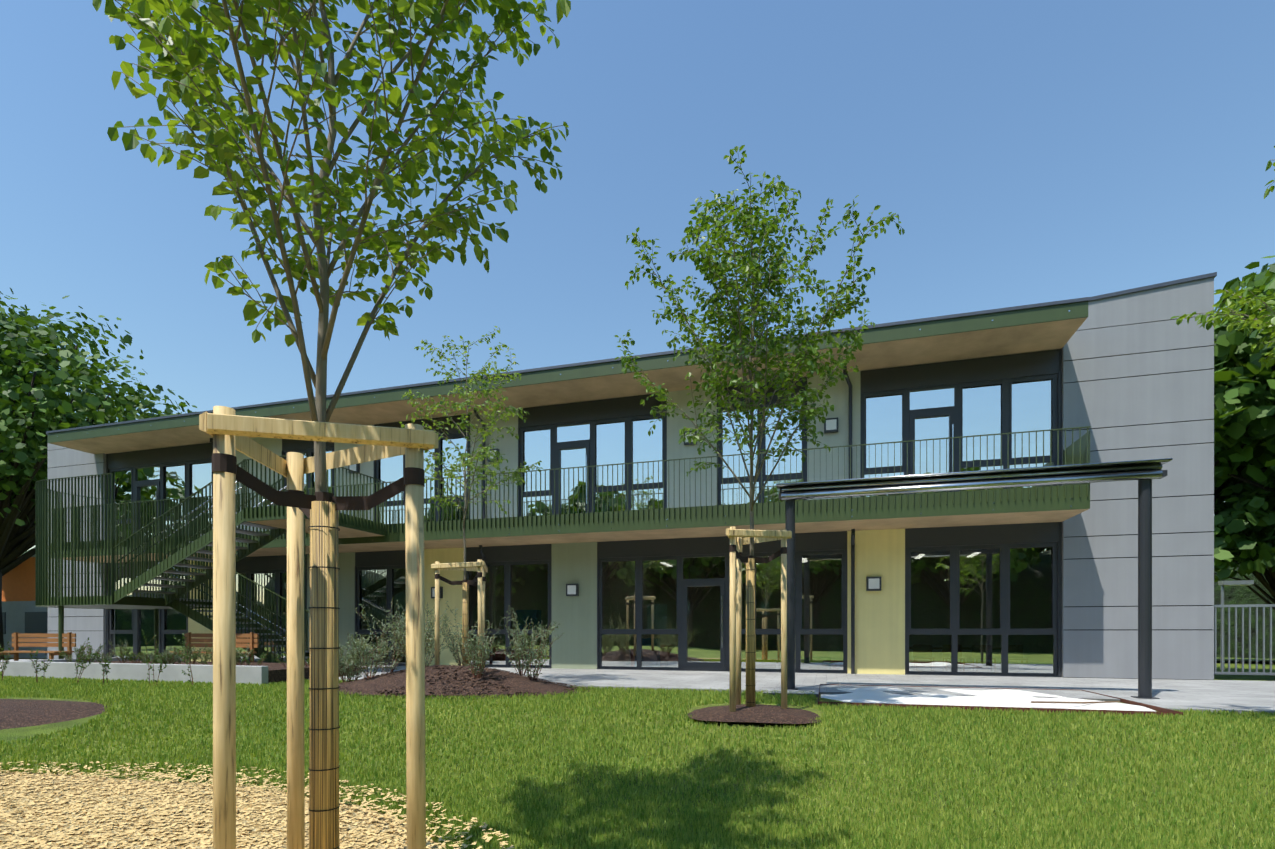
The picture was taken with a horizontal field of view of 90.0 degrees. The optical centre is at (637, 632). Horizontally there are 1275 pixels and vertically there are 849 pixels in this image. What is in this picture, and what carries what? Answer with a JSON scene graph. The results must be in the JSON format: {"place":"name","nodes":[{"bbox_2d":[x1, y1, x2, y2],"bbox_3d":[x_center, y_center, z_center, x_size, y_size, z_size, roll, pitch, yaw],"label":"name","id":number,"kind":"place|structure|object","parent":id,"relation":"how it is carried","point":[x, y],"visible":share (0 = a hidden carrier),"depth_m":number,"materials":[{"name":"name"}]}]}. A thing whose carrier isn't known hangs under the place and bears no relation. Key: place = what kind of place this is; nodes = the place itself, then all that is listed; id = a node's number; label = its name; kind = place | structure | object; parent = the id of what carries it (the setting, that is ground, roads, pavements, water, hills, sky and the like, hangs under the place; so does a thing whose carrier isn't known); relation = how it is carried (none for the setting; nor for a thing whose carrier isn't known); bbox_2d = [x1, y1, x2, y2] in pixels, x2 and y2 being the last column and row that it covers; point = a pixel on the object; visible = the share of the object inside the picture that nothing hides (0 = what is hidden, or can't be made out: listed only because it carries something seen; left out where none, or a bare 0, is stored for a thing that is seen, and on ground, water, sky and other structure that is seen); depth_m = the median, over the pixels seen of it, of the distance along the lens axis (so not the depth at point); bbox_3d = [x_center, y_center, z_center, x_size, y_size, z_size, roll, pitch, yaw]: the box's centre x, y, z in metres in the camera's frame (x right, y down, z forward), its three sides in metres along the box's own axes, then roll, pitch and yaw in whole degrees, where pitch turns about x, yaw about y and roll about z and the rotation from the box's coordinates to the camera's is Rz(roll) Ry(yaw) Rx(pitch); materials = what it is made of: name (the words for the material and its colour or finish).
{"place":"outdoors","nodes":[
{"label":"outdoors","id":0,"kind":"place"},
{"bbox_2d":[307,542,596,668],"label":"wall panels","id":1,"kind":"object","parent":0,"point":[574,645],"visible":0.43,"depth_m":15.84,"materials":[{"name":"paint"}]},
{"bbox_2d":[188,529,904,674],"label":"wall panels","id":2,"kind":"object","parent":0,"point":[879,632],"visible":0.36,"depth_m":13.85,"materials":[{"name":"yellow paint"}]},
{"bbox_2d":[235,371,859,531],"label":"upper wall panels","id":3,"kind":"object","parent":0,"point":[822,464],"depth_m":14.99,"materials":[{"name":"paint"}]},
{"bbox_2d":[54,310,1071,647],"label":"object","id":4,"kind":"structure","parent":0,"point":[722,596],"depth_m":14.70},
{"bbox_2d":[50,317,1087,562],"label":"building soffit","id":5,"kind":"structure","parent":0,"point":[974,343],"depth_m":14.42,"materials":[{"name":"beige wood"}]},
{"bbox_2d":[54,426,1090,550],"bbox_3d":[-4.757,-3.053,15.216,26.830,1.252,0.050,0,0,17],"label":"balcony railing","id":6,"kind":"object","parent":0,"point":[900,442],"visible":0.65,"depth_m":14.21,"materials":[{"name":"metal"}]},
{"bbox_2d":[112,366,1053,673],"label":"windows","id":7,"kind":"structure","parent":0,"point":[1032,569],"depth_m":14.70,"materials":[{"name":"glass"}]},
{"bbox_2d":[106,348,1061,676],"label":"window frames","id":8,"kind":"structure","parent":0,"point":[1006,372],"depth_m":14.76,"materials":[{"name":"black metal"}]},
{"bbox_2d":[350,419,878,596],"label":"wall lamps","id":9,"kind":"object","parent":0,"point":[873,583],"visible":0.46,"depth_m":13.99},
{"bbox_2d":[48,277,1213,679],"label":"exterior wall","id":10,"kind":"structure","parent":0,"point":[1098,585],"depth_m":12.38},
{"bbox_2d":[49,315,1212,679],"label":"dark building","id":11,"kind":"structure","parent":0,"point":[1115,535],"depth_m":12.41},
{"bbox_2d":[46,272,1216,434],"bbox_3d":[-4.387,-6.372,16.112,31.630,0.790,1.780,0,0,17],"label":"roof edge","id":12,"kind":"object","parent":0,"point":[1154,286],"visible":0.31,"depth_m":13.57,"materials":[{"name":"metal"}]},
{"bbox_2d":[0,255,1274,658],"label":"tree","id":13,"kind":"object","parent":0,"point":[1242,401],"depth_m":28.12,"materials":[{"name":"green plant"}]},
{"bbox_2d":[0,672,1274,848],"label":"lawn","id":14,"kind":"structure","parent":0,"point":[10,735],"depth_m":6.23,"materials":[{"name":"green plant"}]},
{"bbox_2d":[3,657,267,685],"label":"planter wall","id":15,"kind":"structure","parent":14,"relation":"on","point":[58,668],"depth_m":12.22,"materials":[{"name":"concrete"}]},
{"bbox_2d":[0,761,514,848],"bbox_3d":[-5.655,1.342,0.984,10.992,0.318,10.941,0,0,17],"label":"wood chip ground","id":16,"kind":"structure","parent":14,"relation":"on","point":[254,826],"depth_m":4.83,"materials":[{"name":"beige wood"}]},
{"bbox_2d":[0,665,820,729],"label":"bark mulch","id":17,"kind":"object","parent":14,"relation":"on","point":[17,713],"visible":0.75,"depth_m":9.34,"materials":[{"name":"brown wood"}]},
{"bbox_2d":[0,632,309,681],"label":"plants","id":18,"kind":"object","parent":17,"relation":"on","point":[158,657],"visible":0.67,"depth_m":11.96,"materials":[{"name":"green plant"}]},
{"bbox_2d":[339,665,590,698],"bbox_3d":[-3.093,0.752,10.669,4.931,0.420,3.065,0,0,17],"label":"loose bark","id":19,"kind":"object","parent":17,"relation":"on","point":[488,682],"visible":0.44,"depth_m":10.00,"materials":[{"name":"brown wood"}]},
{"bbox_2d":[213,406,786,848],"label":"tree stake","id":20,"kind":"object","parent":14,"relation":"on","point":[223,670],"visible":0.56,"depth_m":3.05,"materials":[{"name":"beige wood"}]},
{"bbox_2d":[199,412,791,571],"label":"tree stake crossbars","id":21,"kind":"object","parent":20,"relation":"attached to","point":[380,442],"visible":0.88,"depth_m":3.00,"materials":[{"name":"beige wood"}]},
{"bbox_2d":[212,453,786,585],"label":"tree tie straps","id":22,"kind":"object","parent":20,"relation":"attached to","point":[299,499],"visible":0.75,"depth_m":3.11,"materials":[{"name":"black rubber"}]},
{"bbox_2d":[0,671,1274,713],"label":"kerb","id":23,"kind":"structure","parent":14,"relation":"on","point":[1178,709],"depth_m":9.95,"materials":[{"name":"grey concrete"}]},
{"bbox_2d":[115,0,1274,579],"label":"tree trunks","id":24,"kind":"object","parent":14,"relation":"on","point":[317,398],"visible":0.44,"depth_m":3.19,"materials":[{"name":"plant"}]},
{"bbox_2d":[399,326,542,514],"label":"leaves","id":25,"kind":"object","parent":24,"relation":"attached to","point":[471,465],"visible":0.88,"depth_m":10.62,"materials":[{"name":"green plant"}]},
{"bbox_2d":[309,501,754,848],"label":"wrap","id":26,"kind":"object","parent":24,"relation":"attached to","point":[324,714],"visible":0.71,"depth_m":3.15,"materials":[{"name":"beige wicker"}]},
{"bbox_2d":[308,526,755,848],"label":"ties","id":27,"kind":"object","parent":26,"relation":"attached to","point":[339,648],"visible":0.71,"depth_m":3.15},
{"bbox_2d":[92,0,1274,378],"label":"leaves","id":28,"kind":"object","parent":24,"relation":"attached to","point":[194,46],"visible":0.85,"depth_m":3.10,"materials":[{"name":"green plant"}]},
{"bbox_2d":[615,145,904,476],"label":"leaves","id":29,"kind":"object","parent":24,"relation":"attached to","point":[763,301],"visible":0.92,"depth_m":7.29,"materials":[{"name":"green plant"}]},
{"bbox_2d":[818,684,1182,715],"bbox_3d":[4.611,1.022,9.051,3.916,0.262,2.916,0,0,17],"label":"sandbox border","id":30,"kind":"object","parent":14,"relation":"on","point":[1163,710],"visible":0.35,"depth_m":7.77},
{"bbox_2d":[0,659,1274,702],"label":"terrace","id":31,"kind":"structure","parent":0,"point":[1219,690],"depth_m":11.24,"materials":[{"name":"grey concrete"}]},
{"bbox_2d":[0,632,257,662],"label":"benches","id":32,"kind":"object","parent":31,"relation":"on","point":[242,641],"visible":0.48,"depth_m":15.18,"materials":[{"name":"brown wood"}]},
{"bbox_2d":[35,453,386,664],"bbox_3d":[-10.805,-1.310,15.657,8.968,4.786,2.645,0,0,17],"label":"steel stair","id":33,"kind":"object","parent":31,"relation":"on","point":[119,598],"visible":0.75,"depth_m":15.13,"materials":[{"name":"green metal"}]},
{"bbox_2d":[118,481,286,638],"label":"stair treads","id":34,"kind":"object","parent":33,"relation":"attached to","point":[202,548],"visible":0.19,"depth_m":14.72,"materials":[{"name":"grey metal"}]},
{"bbox_2d":[115,512,309,659],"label":"stair treads","id":35,"kind":"object","parent":33,"relation":"attached to","point":[247,532],"visible":0.4,"depth_m":15.01,"materials":[{"name":"grey metal"}]},
{"bbox_2d":[248,518,382,537],"bbox_3d":[-7.287,-2.477,14.652,1.500,0.220,2.570,0,0,17],"label":"stair landing","id":36,"kind":"object","parent":33,"relation":"attached to","point":[344,532],"visible":0.21,"depth_m":14.68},
{"bbox_2d":[88,660,358,682],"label":"planter soil","id":37,"kind":"structure","parent":31,"relation":"on","point":[277,672],"depth_m":12.37,"materials":[{"name":"soil"}]},
{"bbox_2d":[0,597,563,684],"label":"shrub","id":38,"kind":"object","parent":37,"relation":"on","point":[396,643],"depth_m":10.78,"materials":[{"name":"green plant"}]},
{"bbox_2d":[119,349,1055,452],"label":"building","id":39,"kind":"structure","parent":31,"relation":"on","point":[665,392],"depth_m":15.64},
{"bbox_2d":[48,301,1089,557],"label":"fascia","id":40,"kind":"structure","parent":39,"relation":"attached to","point":[826,509],"depth_m":13.39,"materials":[{"name":"metal"}]},
{"bbox_3d":[-2.697,-2.697,21.859,31.560,7.200,11.000,0,0,17],"label":"shell","id":41,"kind":"object","parent":39,"relation":"on","visible":0},
{"bbox_2d":[255,522,1049,556],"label":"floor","id":42,"kind":"structure","parent":41,"relation":"on","point":[721,536],"depth_m":14.92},
{"bbox_2d":[779,464,1166,698],"bbox_3d":[4.725,-0.707,9.434,5.140,3.220,0.240,0,0,17],"label":"pergola frame","id":43,"kind":"object","parent":31,"relation":"on","point":[1144,588],"visible":0.58,"depth_m":8.75,"materials":[{"name":"grey metal"}]},
{"bbox_2d":[776,458,1172,499],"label":"canopy roof","id":44,"kind":"structure","parent":43,"relation":"attached to","point":[814,486],"depth_m":9.26,"materials":[{"name":"black metal"}]},
{"bbox_2d":[0,0,1274,550],"label":"sky","id":45,"kind":"structure","parent":0,"point":[1024,152],"materials":[{"name":"blue"}]},
{"bbox_2d":[3,658,1274,680],"bbox_3d":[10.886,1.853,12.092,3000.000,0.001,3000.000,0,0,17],"label":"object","id":46,"kind":"structure","parent":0,"point":[1246,669],"depth_m":31.77,"materials":[{"name":"grey concrete"}]},
{"bbox_2d":[2,557,34,600],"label":"neighbouring building wall","id":47,"kind":"structure","parent":46,"relation":"on","point":[18,582],"depth_m":47.84,"materials":[{"name":"orange paint"}]},
{"bbox_2d":[2,554,47,658],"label":"neighbouring building","id":48,"kind":"structure","parent":46,"relation":"on","point":[15,611],"depth_m":34.69,"materials":[{"name":"grey paint"}]},
{"bbox_2d":[2,612,47,633],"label":"neighbour windows","id":49,"kind":"structure","parent":48,"relation":"in","point":[36,622],"depth_m":34.28,"materials":[{"name":"black glass"}]},
{"bbox_2d":[23,549,1274,658],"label":"fence","id":50,"kind":"object","parent":46,"relation":"on","point":[1237,595],"depth_m":36.84,"materials":[{"name":"grey metal"}]},
{"bbox_2d":[1218,580,1253,669],"bbox_3d":[19.136,-0.222,20.387,0.800,2.850,0.260,0,0,17],"label":"street lamp","id":51,"kind":"object","parent":46,"relation":"on","point":[1238,582],"visible":0.78,"depth_m":20.44,"materials":[{"name":"metal"}]},
{"bbox_2d":[1213,604,1274,674],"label":"fence","id":52,"kind":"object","parent":46,"relation":"on","point":[1215,642],"depth_m":12.43,"materials":[{"name":"grey metal"}]},
{"bbox_2d":[821,687,1154,710],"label":"sand","id":53,"kind":"structure","parent":0,"point":[1006,698],"depth_m":8.57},
{"bbox_2d":[1031,701,1119,703],"bbox_3d":[5.365,0.855,7.786,1.108,0.026,0.069,0,0,-2],"label":"stick","id":54,"kind":"object","parent":53,"relation":"on","point":[1073,702],"visible":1,"depth_m":7.78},
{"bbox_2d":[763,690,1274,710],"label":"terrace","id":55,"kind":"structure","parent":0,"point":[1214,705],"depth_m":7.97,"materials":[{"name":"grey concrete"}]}
]}

